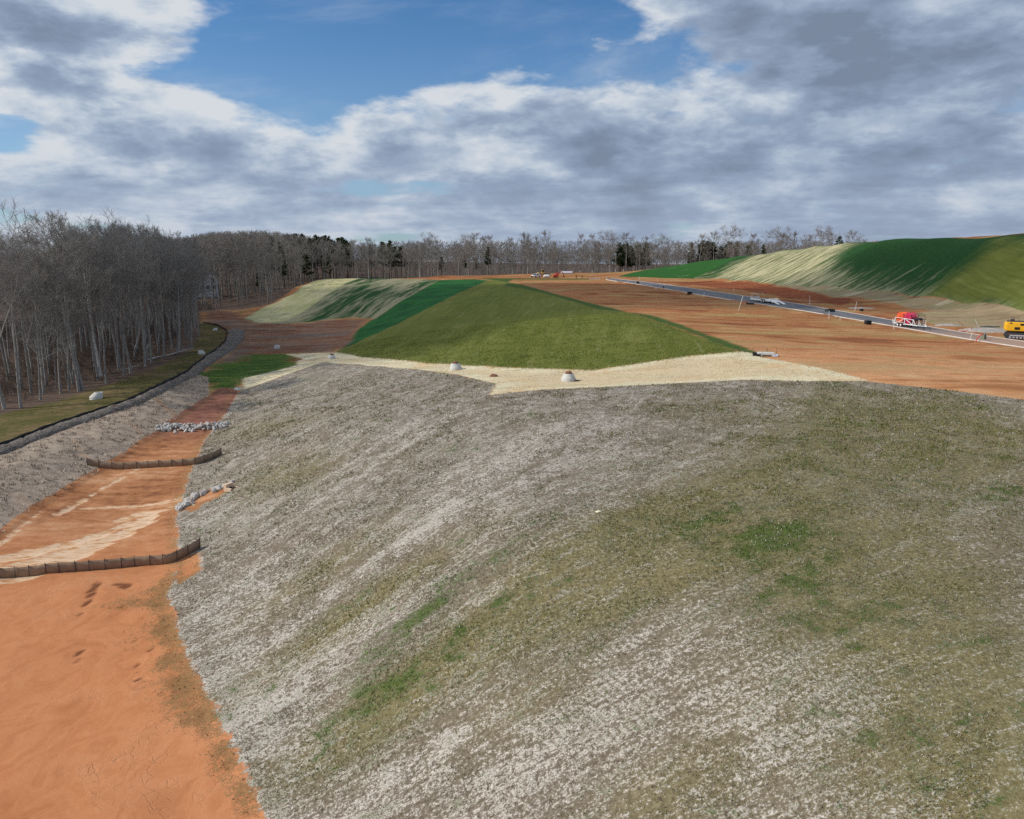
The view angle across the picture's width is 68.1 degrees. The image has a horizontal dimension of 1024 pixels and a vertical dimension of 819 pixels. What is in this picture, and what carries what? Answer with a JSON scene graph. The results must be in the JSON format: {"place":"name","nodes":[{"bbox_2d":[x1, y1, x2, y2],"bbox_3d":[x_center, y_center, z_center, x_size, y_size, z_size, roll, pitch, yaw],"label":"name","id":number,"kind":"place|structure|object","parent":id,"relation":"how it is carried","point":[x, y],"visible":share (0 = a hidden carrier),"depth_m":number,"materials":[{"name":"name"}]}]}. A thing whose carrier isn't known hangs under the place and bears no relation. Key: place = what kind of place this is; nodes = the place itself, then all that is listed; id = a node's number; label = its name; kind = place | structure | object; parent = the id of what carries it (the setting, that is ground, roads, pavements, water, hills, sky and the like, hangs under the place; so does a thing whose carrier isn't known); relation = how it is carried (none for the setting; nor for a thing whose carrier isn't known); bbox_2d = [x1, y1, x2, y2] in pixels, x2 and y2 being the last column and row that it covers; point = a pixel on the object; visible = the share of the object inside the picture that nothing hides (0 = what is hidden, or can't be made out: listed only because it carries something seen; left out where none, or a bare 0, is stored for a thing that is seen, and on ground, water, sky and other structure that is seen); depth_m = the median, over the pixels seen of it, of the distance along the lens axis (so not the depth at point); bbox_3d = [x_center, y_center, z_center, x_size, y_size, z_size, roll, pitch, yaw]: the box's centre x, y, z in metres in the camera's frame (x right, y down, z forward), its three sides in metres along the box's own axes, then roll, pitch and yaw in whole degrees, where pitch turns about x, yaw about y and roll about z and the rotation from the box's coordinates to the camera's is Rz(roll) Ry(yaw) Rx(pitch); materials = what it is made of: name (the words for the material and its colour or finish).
{"place":"outdoors","nodes":[
{"label":"outdoors","id":0,"kind":"place"},
{"bbox_2d":[0,233,1023,818],"bbox_3d":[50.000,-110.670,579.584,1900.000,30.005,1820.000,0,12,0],"label":"ground","id":1,"kind":"structure","parent":0,"point":[92,725],"depth_m":43.42,"materials":[{"name":"soil"}]},
{"bbox_2d":[0,255,11,376],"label":"bare tree","id":2,"kind":"object","parent":1,"relation":"on","point":[7,360],"visible":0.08,"depth_m":132.76,"materials":[{"name":"grey plant"}]},
{"bbox_2d":[0,249,22,373],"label":"bare tree","id":3,"kind":"object","parent":1,"relation":"on","point":[10,309],"visible":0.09,"depth_m":125.84,"materials":[{"name":"grey plant"}]},
{"bbox_2d":[0,228,31,380],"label":"bare tree","id":4,"kind":"object","parent":1,"relation":"on","point":[3,355],"visible":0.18,"depth_m":128.42,"materials":[{"name":"grey plant"}]},
{"bbox_2d":[0,237,33,371],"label":"bare tree","id":5,"kind":"object","parent":1,"relation":"on","point":[30,359],"visible":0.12,"depth_m":137.03,"materials":[{"name":"grey plant"}]},
{"bbox_2d":[0,244,40,407],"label":"bare tree","id":6,"kind":"object","parent":1,"relation":"on","point":[15,353],"visible":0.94,"depth_m":102.82,"materials":[{"name":"grey plant"}]},
{"bbox_2d":[0,195,55,408],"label":"bare tree","id":7,"kind":"object","parent":1,"relation":"on","point":[26,232],"visible":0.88,"depth_m":100.90,"materials":[{"name":"grey plant"}]},
{"bbox_2d":[0,234,56,392],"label":"bare tree","id":8,"kind":"object","parent":1,"relation":"on","point":[28,370],"visible":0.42,"depth_m":116.14,"materials":[{"name":"grey plant"}]},
{"bbox_2d":[0,244,57,393],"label":"bare tree","id":9,"kind":"object","parent":1,"relation":"on","point":[41,369],"visible":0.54,"depth_m":113.17,"materials":[{"name":"grey plant"}]},
{"bbox_2d":[0,229,66,389],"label":"bare tree","id":10,"kind":"object","parent":1,"relation":"on","point":[19,364],"visible":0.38,"depth_m":119.82,"materials":[{"name":"grey plant"}]},
{"bbox_2d":[11,231,68,384],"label":"bare tree","id":11,"kind":"object","parent":1,"relation":"on","point":[45,372],"visible":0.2,"depth_m":123.13,"materials":[{"name":"grey plant"}]},
{"bbox_2d":[2,234,79,365],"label":"bare tree","id":12,"kind":"object","parent":1,"relation":"on","point":[48,351],"visible":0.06,"depth_m":142.67,"materials":[{"name":"grey plant"}]},
{"bbox_2d":[0,279,90,399],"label":"bare tree","id":13,"kind":"object","parent":1,"relation":"on","point":[36,347],"visible":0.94,"depth_m":109.25,"materials":[{"name":"grey plant"}]},
{"bbox_2d":[0,209,92,390],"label":"bare tree","id":14,"kind":"object","parent":1,"relation":"on","point":[60,298],"visible":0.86,"depth_m":113.13,"materials":[{"name":"grey plant"}]},
{"bbox_2d":[1,246,99,383],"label":"bare tree","id":15,"kind":"object","parent":1,"relation":"on","point":[71,375],"visible":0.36,"depth_m":122.18,"materials":[{"name":"grey plant"}]},
{"bbox_2d":[16,257,89,389],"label":"bare tree","id":16,"kind":"object","parent":1,"relation":"on","point":[67,353],"visible":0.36,"depth_m":118.88,"materials":[{"name":"grey plant"}]},
{"bbox_2d":[29,209,94,390],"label":"bare tree","id":17,"kind":"object","parent":1,"relation":"on","point":[62,226],"visible":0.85,"depth_m":113.92,"materials":[{"name":"grey plant"}]},
{"bbox_2d":[27,269,96,379],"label":"bare tree","id":18,"kind":"object","parent":1,"relation":"on","point":[62,326],"visible":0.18,"depth_m":127.86,"materials":[{"name":"grey plant"}]},
{"bbox_2d":[26,230,110,375],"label":"bare tree","id":19,"kind":"object","parent":1,"relation":"on","point":[83,283],"visible":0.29,"depth_m":131.87,"materials":[{"name":"grey plant"}]},
{"bbox_2d":[38,223,109,379],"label":"bare tree","id":20,"kind":"object","parent":1,"relation":"on","point":[91,343],"visible":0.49,"depth_m":125.94,"materials":[{"name":"grey plant"}]},
{"bbox_2d":[57,220,114,375],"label":"bare tree","id":21,"kind":"object","parent":1,"relation":"on","point":[93,337],"visible":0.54,"depth_m":129.87,"materials":[{"name":"grey plant"}]},
{"bbox_2d":[66,223,110,372],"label":"bare tree","id":22,"kind":"object","parent":1,"relation":"on","point":[89,270],"visible":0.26,"depth_m":133.82,"materials":[{"name":"grey plant"}]},
{"bbox_2d":[89,392,102,399],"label":"manhole cone","id":23,"kind":"object","parent":1,"relation":"on","point":[96,395],"visible":1,"depth_m":108.87,"materials":[{"name":"concrete"}]},
{"bbox_2d":[51,233,141,347],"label":"bare tree","id":24,"kind":"object","parent":1,"relation":"on","point":[108,296],"visible":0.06,"depth_m":156.28,"materials":[{"name":"grey plant"}]},
{"bbox_2d":[78,264,118,383],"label":"bare tree","id":25,"kind":"object","parent":1,"relation":"on","point":[102,281],"visible":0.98,"depth_m":123.14,"materials":[{"name":"grey plant"}]},
{"bbox_2d":[0,537,200,577],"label":"baffle fence","id":26,"kind":"object","parent":1,"relation":"on","point":[76,566],"visible":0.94,"depth_m":54.21,"materials":[{"name":"fabric"}]},
{"bbox_2d":[71,227,129,336],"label":"bare tree","id":27,"kind":"object","parent":1,"relation":"on","point":[99,296],"visible":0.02,"depth_m":155.63,"materials":[{"name":"grey plant"}]},
{"bbox_2d":[0,367,209,532],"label":"dry grass","id":28,"kind":"structure","parent":1,"relation":"on","point":[80,457],"depth_m":84.05,"materials":[{"name":"plant"}]},
{"bbox_2d":[79,233,132,369],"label":"bare tree","id":29,"kind":"object","parent":1,"relation":"on","point":[117,359],"visible":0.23,"depth_m":139.50,"materials":[{"name":"grey plant"}]},
{"bbox_2d":[0,297,215,402],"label":"undergrowth","id":30,"kind":"object","parent":1,"relation":"on","point":[4,387],"visible":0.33,"depth_m":157.84,"materials":[{"name":"brown plant"}]},
{"bbox_2d":[84,239,133,363],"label":"bare tree","id":31,"kind":"object","parent":1,"relation":"on","point":[103,313],"visible":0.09,"depth_m":148.72,"materials":[{"name":"grey plant"}]},
{"bbox_2d":[0,322,226,444],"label":"silt fence","id":32,"kind":"object","parent":1,"relation":"on","point":[23,435],"visible":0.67,"depth_m":104.01,"materials":[{"name":"black fabric"}]},
{"bbox_2d":[91,217,142,364],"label":"bare tree","id":33,"kind":"object","parent":1,"relation":"on","point":[113,301],"visible":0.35,"depth_m":144.01,"materials":[{"name":"grey plant"}]},
{"bbox_2d":[103,232,132,346],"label":"bare tree","id":34,"kind":"object","parent":1,"relation":"on","point":[115,294],"visible":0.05,"depth_m":175.13,"materials":[{"name":"grey plant"}]},
{"bbox_2d":[74,207,162,372],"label":"bare tree","id":35,"kind":"object","parent":1,"relation":"on","point":[122,233],"visible":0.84,"depth_m":131.21,"materials":[{"name":"grey plant"}]},
{"bbox_2d":[0,328,244,454],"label":"mulch windrow","id":36,"kind":"object","parent":1,"relation":"on","point":[235,337],"visible":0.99,"depth_m":105.81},
{"bbox_2d":[87,243,164,375],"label":"bare tree","id":37,"kind":"object","parent":1,"relation":"on","point":[121,305],"visible":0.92,"depth_m":130.01,"materials":[{"name":"grey plant"}]},
{"bbox_2d":[105,221,166,366],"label":"bare tree","id":38,"kind":"object","parent":1,"relation":"on","point":[139,294],"visible":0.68,"depth_m":140.17,"materials":[{"name":"grey plant"}]},
{"bbox_2d":[108,237,165,358],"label":"bare tree","id":39,"kind":"object","parent":1,"relation":"on","point":[145,281],"visible":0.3,"depth_m":148.88,"materials":[{"name":"grey plant"}]},
{"bbox_2d":[114,224,167,338],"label":"bare tree","id":40,"kind":"object","parent":1,"relation":"on","point":[153,288],"visible":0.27,"depth_m":156.21,"materials":[{"name":"grey plant"}]},
{"bbox_2d":[128,254,156,348],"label":"bare tree","id":41,"kind":"object","parent":1,"relation":"on","point":[146,293],"visible":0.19,"depth_m":165.96,"materials":[{"name":"grey plant"}]},
{"bbox_2d":[101,232,184,362],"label":"bare tree","id":42,"kind":"object","parent":1,"relation":"on","point":[148,325],"visible":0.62,"depth_m":147.24,"materials":[{"name":"grey plant"}]},
{"bbox_2d":[132,253,168,345],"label":"bare tree","id":43,"kind":"object","parent":1,"relation":"on","point":[153,312],"visible":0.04,"depth_m":175.17,"materials":[{"name":"grey plant"}]},
{"bbox_2d":[134,234,171,353],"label":"bare tree","id":44,"kind":"object","parent":1,"relation":"on","point":[162,284],"visible":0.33,"depth_m":161.79,"materials":[{"name":"grey plant"}]},
{"bbox_2d":[86,448,221,469],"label":"baffle fence","id":45,"kind":"object","parent":1,"relation":"on","point":[157,463],"visible":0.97,"depth_m":79.67,"materials":[{"name":"fabric"}]},
{"bbox_2d":[132,223,181,356],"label":"bare tree","id":46,"kind":"object","parent":1,"relation":"on","point":[162,257],"visible":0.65,"depth_m":153.80,"materials":[{"name":"grey plant"}]},
{"bbox_2d":[152,256,179,335],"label":"bare tree","id":47,"kind":"object","parent":1,"relation":"on","point":[171,299],"visible":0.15,"depth_m":174.31,"materials":[{"name":"grey plant"}]},
{"bbox_2d":[143,246,194,347],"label":"bare tree","id":48,"kind":"object","parent":1,"relation":"on","point":[169,311],"visible":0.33,"depth_m":170.41,"materials":[{"name":"grey plant"}]},
{"bbox_2d":[150,230,193,353],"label":"bare tree","id":49,"kind":"object","parent":1,"relation":"on","point":[180,283],"visible":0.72,"depth_m":158.04,"materials":[{"name":"grey plant"}]},
{"bbox_2d":[155,242,192,321],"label":"bare tree","id":50,"kind":"object","parent":1,"relation":"on","point":[177,265],"visible":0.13,"depth_m":179.14,"materials":[{"name":"grey plant"}]},
{"bbox_2d":[103,406,256,818],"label":"sprouts","id":51,"kind":"object","parent":1,"relation":"on","point":[174,639],"visible":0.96,"depth_m":45.20,"materials":[{"name":"green plant"}]},
{"bbox_2d":[152,248,212,350],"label":"bare tree","id":52,"kind":"object","parent":1,"relation":"on","point":[196,280],"visible":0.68,"depth_m":165.78,"materials":[{"name":"grey plant"}]},
{"bbox_2d":[169,240,201,338],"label":"bare tree","id":53,"kind":"object","parent":1,"relation":"on","point":[184,241],"visible":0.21,"depth_m":186.78,"materials":[{"name":"grey plant"}]},
{"bbox_2d":[159,241,216,347],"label":"bare tree","id":54,"kind":"object","parent":1,"relation":"on","point":[195,269],"visible":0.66,"depth_m":167.70,"materials":[{"name":"grey plant"}]},
{"bbox_2d":[167,253,211,330],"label":"bare tree","id":55,"kind":"object","parent":1,"relation":"on","point":[195,288],"visible":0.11,"depth_m":203.61,"materials":[{"name":"grey plant"}]},
{"bbox_2d":[184,237,206,327],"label":"bare tree","id":56,"kind":"object","parent":1,"relation":"on","point":[189,240],"visible":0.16,"depth_m":211.49,"materials":[{"name":"grey plant"}]},
{"bbox_2d":[181,241,212,336],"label":"bare tree","id":57,"kind":"object","parent":1,"relation":"on","point":[195,246],"visible":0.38,"depth_m":191.18,"materials":[{"name":"grey plant"}]},
{"bbox_2d":[197,268,219,297],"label":"bare tree","id":58,"kind":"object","parent":1,"relation":"on","point":[214,278],"depth_m":327.64,"materials":[{"name":"white"}]},
{"bbox_2d":[224,482,237,490],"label":"outlet headwall","id":59,"kind":"object","parent":1,"relation":"on","point":[229,486],"visible":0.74,"depth_m":68.66,"materials":[{"name":"beige concrete"}]},
{"bbox_2d":[263,245,277,300],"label":"bare tree","id":60,"kind":"object","parent":1,"relation":"on","point":[269,254],"visible":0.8,"depth_m":283.57,"materials":[{"name":"grey plant"}]},
{"bbox_2d":[265,256,284,298],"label":"bare tree","id":61,"kind":"object","parent":1,"relation":"on","point":[267,271],"visible":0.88,"depth_m":287.08,"materials":[{"name":"grey plant"}]},
{"bbox_2d":[280,252,288,288],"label":"pine tree","id":62,"kind":"object","parent":1,"relation":"on","point":[284,266],"visible":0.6,"depth_m":334.03,"materials":[{"name":"green plant"}]},
{"bbox_2d":[285,243,308,285],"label":"bare tree","id":63,"kind":"object","parent":1,"relation":"on","point":[302,252],"visible":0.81,"depth_m":331.83,"materials":[{"name":"grey plant"}]},
{"bbox_2d":[300,253,314,282],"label":"pine tree","id":64,"kind":"object","parent":1,"relation":"on","point":[307,265],"visible":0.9,"depth_m":345.52,"materials":[{"name":"green plant"}]},
{"bbox_2d":[306,241,322,280],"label":"bare tree","id":65,"kind":"object","parent":1,"relation":"on","point":[313,251],"visible":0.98,"depth_m":348.22,"materials":[{"name":"grey plant"}]},
{"bbox_2d":[322,256,333,278],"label":"pine tree","id":66,"kind":"object","parent":1,"relation":"on","point":[326,267],"visible":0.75,"depth_m":355.12,"materials":[{"name":"green plant"}]},
{"bbox_2d":[334,236,353,268],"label":"pine tree","id":67,"kind":"object","parent":1,"relation":"on","point":[342,240],"visible":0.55,"depth_m":378.61,"materials":[{"name":"green plant"}]},
{"bbox_2d":[359,237,374,278],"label":"bare tree","id":68,"kind":"object","parent":1,"relation":"on","point":[369,240],"visible":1,"depth_m":351.69,"materials":[{"name":"grey plant"}]},
{"bbox_2d":[378,242,394,278],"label":"bare tree","id":69,"kind":"object","parent":1,"relation":"on","point":[386,261],"visible":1,"depth_m":353.98,"materials":[{"name":"grey plant"}]},
{"bbox_2d":[383,240,398,277],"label":"pine tree","id":70,"kind":"object","parent":1,"relation":"on","point":[389,244],"visible":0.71,"depth_m":383.47,"materials":[{"name":"green plant"}]},
{"bbox_2d":[397,246,406,277],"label":"pine tree","id":71,"kind":"object","parent":1,"relation":"on","point":[402,262],"visible":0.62,"depth_m":390.54,"materials":[{"name":"green plant"}]},
{"bbox_2d":[0,229,877,393],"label":"woods","id":72,"kind":"object","parent":1,"relation":"on","point":[218,244],"visible":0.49,"depth_m":379.91,"materials":[{"name":"plant"}]},
{"bbox_2d":[450,361,461,370],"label":"manhole cone","id":73,"kind":"object","parent":1,"relation":"on","point":[455,365],"visible":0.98,"depth_m":115.04,"materials":[{"name":"concrete"}]},
{"bbox_2d":[455,243,470,275],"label":"bare tree","id":74,"kind":"object","parent":1,"relation":"on","point":[464,248],"visible":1,"depth_m":378.30,"materials":[{"name":"grey plant"}]},
{"bbox_2d":[454,234,478,272],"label":"bare tree","id":75,"kind":"object","parent":1,"relation":"on","point":[469,245],"visible":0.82,"depth_m":385.73,"materials":[{"name":"grey plant"}]},
{"bbox_2d":[470,231,486,261],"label":"bare tree","id":76,"kind":"object","parent":1,"relation":"on","point":[476,238],"visible":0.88,"depth_m":402.09,"materials":[{"name":"grey plant"}]},
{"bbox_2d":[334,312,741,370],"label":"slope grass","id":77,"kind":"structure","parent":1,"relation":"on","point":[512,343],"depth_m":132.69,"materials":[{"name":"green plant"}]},
{"bbox_2d":[236,350,879,394],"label":"loose straw","id":78,"kind":"object","parent":1,"relation":"on","point":[572,371],"visible":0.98,"depth_m":102.30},
{"bbox_2d":[561,371,575,381],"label":"manhole cone","id":79,"kind":"object","parent":1,"relation":"on","point":[568,376],"visible":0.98,"depth_m":96.03,"materials":[{"name":"concrete"}]},
{"bbox_2d":[173,369,1023,818],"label":"grass","id":80,"kind":"structure","parent":1,"relation":"on","point":[841,439],"depth_m":42.48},
{"bbox_2d":[596,230,620,271],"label":"bare tree","id":81,"kind":"object","parent":1,"relation":"on","point":[609,240],"visible":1,"depth_m":419.86,"materials":[{"name":"grey plant"}]},
{"bbox_2d":[611,242,624,271],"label":"pine tree","id":82,"kind":"object","parent":1,"relation":"on","point":[621,258],"visible":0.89,"depth_m":438.88,"materials":[{"name":"green plant"}]},
{"bbox_2d":[621,244,630,266],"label":"pine tree","id":83,"kind":"object","parent":1,"relation":"on","point":[627,258],"visible":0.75,"depth_m":443.59,"materials":[{"name":"green plant"}]},
{"bbox_2d":[621,232,634,271],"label":"bare tree","id":84,"kind":"object","parent":1,"relation":"on","point":[629,238],"visible":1,"depth_m":420.55,"materials":[{"name":"grey plant"}]},
{"bbox_2d":[649,234,672,261],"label":"bare tree","id":85,"kind":"object","parent":1,"relation":"on","point":[661,243],"visible":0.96,"depth_m":424.71,"materials":[{"name":"grey plant"}]},
{"bbox_2d":[705,232,720,259],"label":"bare tree","id":86,"kind":"object","parent":1,"relation":"on","point":[716,234],"visible":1,"depth_m":428.50,"materials":[{"name":"grey plant"}]},
{"bbox_2d":[718,225,747,256],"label":"bare tree","id":87,"kind":"object","parent":1,"relation":"on","point":[733,235],"visible":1,"depth_m":414.11,"materials":[{"name":"grey plant"}]},
{"bbox_2d":[753,352,777,356],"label":"inlet box","id":88,"kind":"object","parent":1,"relation":"on","point":[771,354],"visible":1,"depth_m":105.22,"materials":[{"name":"concrete"}]},
{"bbox_2d":[761,227,790,252],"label":"bare tree","id":89,"kind":"object","parent":1,"relation":"on","point":[782,237],"visible":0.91,"depth_m":410.43,"materials":[{"name":"grey plant"}]},
{"bbox_2d":[805,224,834,246],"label":"bare tree","id":90,"kind":"object","parent":1,"relation":"on","point":[825,233],"visible":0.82,"depth_m":400.29,"materials":[{"name":"grey plant"}]},
{"bbox_2d":[844,230,864,242],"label":"bare tree","id":91,"kind":"object","parent":1,"relation":"on","point":[854,234],"visible":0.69,"depth_m":446.83,"materials":[{"name":"grey plant"}]},
{"bbox_2d":[892,311,927,329],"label":"reel trailer","id":92,"kind":"object","parent":1,"relation":"on","point":[906,318],"visible":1,"depth_m":152.86,"materials":[{"name":"white paint"}]},
{"bbox_2d":[958,328,1004,332],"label":"gravel heap","id":93,"kind":"object","parent":1,"relation":"on","point":[991,330],"visible":0.91,"depth_m":148.24,"materials":[{"name":"white gravel"}]},
{"bbox_2d":[1003,317,1023,339],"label":"excavator","id":94,"kind":"object","parent":1,"relation":"on","point":[1013,329],"visible":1,"depth_m":137.78,"materials":[{"name":"metal"}]},
{"bbox_2d":[0,0,1023,263],"label":"sky","id":95,"kind":"structure","parent":0,"point":[384,121],"materials":[{"name":"blue"}]},
{"bbox_2d":[608,278,1023,346],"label":"road","id":96,"kind":"structure","parent":0,"point":[848,315],"depth_m":183.04,"materials":[{"name":"grey asphalt"}]},
{"bbox_2d":[750,294,784,304],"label":"flatbed trailer","id":97,"kind":"object","parent":96,"relation":"on","point":[763,300],"visible":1,"depth_m":206.16,"materials":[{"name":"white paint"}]},
{"bbox_2d":[606,279,1023,347],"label":"kerb","id":98,"kind":"structure","parent":96,"relation":"on","point":[856,319],"depth_m":157.70,"materials":[{"name":"concrete"}]},
{"bbox_2d":[614,278,1020,340],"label":"kerb","id":99,"kind":"structure","parent":96,"relation":"on","point":[842,311],"depth_m":182.48,"materials":[{"name":"concrete"}]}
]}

